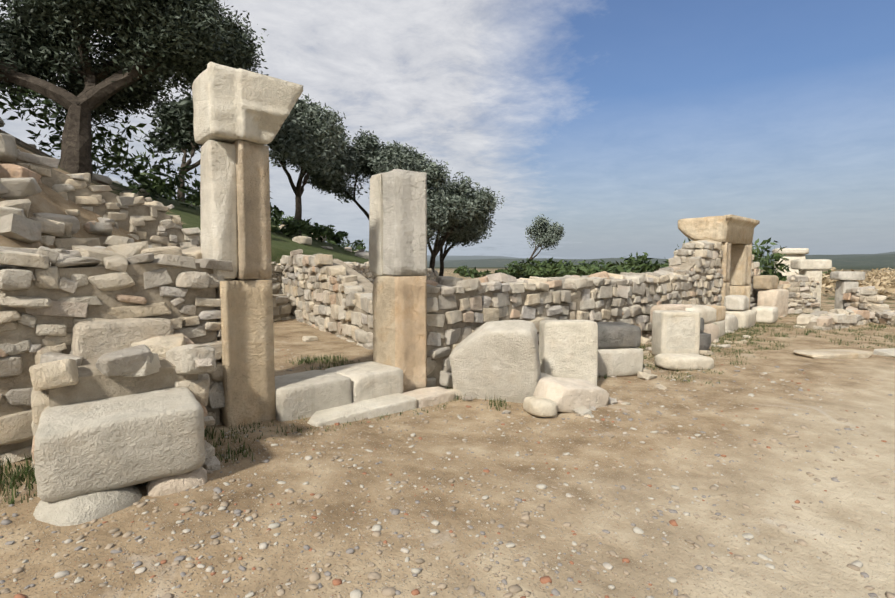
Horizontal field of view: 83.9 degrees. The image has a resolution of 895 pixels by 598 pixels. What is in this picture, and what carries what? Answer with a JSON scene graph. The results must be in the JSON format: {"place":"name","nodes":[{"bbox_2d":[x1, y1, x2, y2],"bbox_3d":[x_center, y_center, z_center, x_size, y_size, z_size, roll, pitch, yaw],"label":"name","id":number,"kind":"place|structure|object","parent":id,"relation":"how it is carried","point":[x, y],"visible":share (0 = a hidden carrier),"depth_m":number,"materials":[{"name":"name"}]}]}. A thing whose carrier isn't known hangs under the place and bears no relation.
{"place":"outdoors","nodes":[
{"label":"outdoors","id":0,"kind":"place"},
{"bbox_2d":[200,140,382,280],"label":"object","id":1,"kind":"object","parent":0,"point":[218,211],"visible":0.77,"depth_m":4.37,"materials":[{"name":"beige stone"}]},
{"bbox_2d":[0,129,894,597],"bbox_3d":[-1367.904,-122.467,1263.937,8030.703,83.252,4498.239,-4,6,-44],"label":"ground","id":2,"kind":"structure","parent":0,"point":[862,505],"depth_m":3.29,"materials":[{"name":"beige soil"}]},
{"bbox_2d":[0,0,268,182],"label":"olive tree","id":3,"kind":"object","parent":2,"relation":"on","point":[159,43],"visible":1,"depth_m":13.44,"materials":[{"name":"green plant"}]},
{"bbox_2d":[141,91,201,201],"bbox_3d":[-13.042,-7.755,27.275,5.713,6.419,6.117,-4,6,-44],"label":"olive tree","id":4,"kind":"object","parent":2,"relation":"on","point":[176,118],"visible":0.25,"depth_m":25.91,"materials":[{"name":"green plant"}]},
{"bbox_2d":[267,94,363,235],"bbox_3d":[-6.538,-5.543,21.972,5.110,6.023,7.753,0,4,-2],"label":"olive tree","id":5,"kind":"object","parent":2,"relation":"on","point":[309,138],"visible":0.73,"depth_m":19.29,"materials":[{"name":"green plant"}]},
{"bbox_2d":[0,159,760,457],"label":"wall mortar","id":6,"kind":"object","parent":2,"relation":"on","point":[94,383],"depth_m":3.99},
{"bbox_2d":[307,126,454,219],"bbox_3d":[-3.076,-5.262,25.820,7.930,6.828,7.023,-4,6,-44],"label":"olive tree","id":7,"kind":"object","parent":2,"relation":"on","point":[374,154],"visible":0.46,"depth_m":24.46,"materials":[{"name":"green plant"}]},
{"bbox_2d":[0,77,830,283],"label":"bushes","id":8,"kind":"object","parent":2,"relation":"on","point":[159,186],"visible":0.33,"depth_m":18.93,"materials":[{"name":"green plant"}]},
{"bbox_2d":[0,117,894,496],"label":"wall stones","id":9,"kind":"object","parent":2,"relation":"on","point":[126,343],"depth_m":6.36,"materials":[{"name":"stone"}]},
{"bbox_2d":[0,348,894,597],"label":"ground pebbles","id":10,"kind":"object","parent":2,"relation":"on","point":[856,565],"visible":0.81,"depth_m":2.82,"materials":[{"name":"beige gravel"}]},
{"bbox_2d":[0,307,894,507],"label":"grass tufts","id":11,"kind":"object","parent":2,"relation":"on","point":[27,470],"visible":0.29,"depth_m":6.02,"materials":[{"name":"green plant"}]},
{"bbox_2d":[33,62,865,525],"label":"ashlar blocks","id":12,"kind":"structure","parent":2,"relation":"on","point":[97,458],"depth_m":5.01,"materials":[{"name":"beige stone"}]},
{"bbox_2d":[435,228,491,275],"bbox_3d":[0.715,-3.606,32.019,4.210,5.928,4.676,0,4,2],"label":"olive tree","id":13,"kind":"object","parent":2,"relation":"on","point":[445,253],"visible":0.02,"depth_m":31.24,"materials":[{"name":"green plant"}]},
{"bbox_2d":[427,171,504,274],"bbox_3d":[-0.252,-3.416,26.260,7.895,6.341,5.725,-4,6,-44],"label":"olive tree","id":14,"kind":"object","parent":2,"relation":"on","point":[463,214],"visible":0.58,"depth_m":25.48,"materials":[{"name":"green plant"}]},
{"bbox_2d":[525,213,564,258],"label":"olive tree","id":15,"kind":"object","parent":2,"relation":"on","point":[543,232],"visible":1,"depth_m":40.57,"materials":[{"name":"green plant"}]},
{"bbox_2d":[772,248,808,277],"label":"monument","id":16,"kind":"object","parent":2,"relation":"on","point":[795,253],"visible":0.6,"depth_m":44.58,"materials":[{"name":"white stone"}]},
{"bbox_2d":[753,274,894,329],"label":"ruined stone wall","id":17,"kind":"structure","parent":2,"relation":"on","point":[851,313],"depth_m":13.82,"materials":[{"name":"beige stone"}]},
{"bbox_2d":[797,267,894,300],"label":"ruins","id":18,"kind":"object","parent":2,"relation":"on","point":[888,278],"visible":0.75,"depth_m":26.84,"materials":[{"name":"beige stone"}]},
{"bbox_2d":[0,0,894,258],"label":"sky","id":19,"kind":"structure","parent":0,"point":[614,122],"materials":[{"name":"blue"}]}
]}

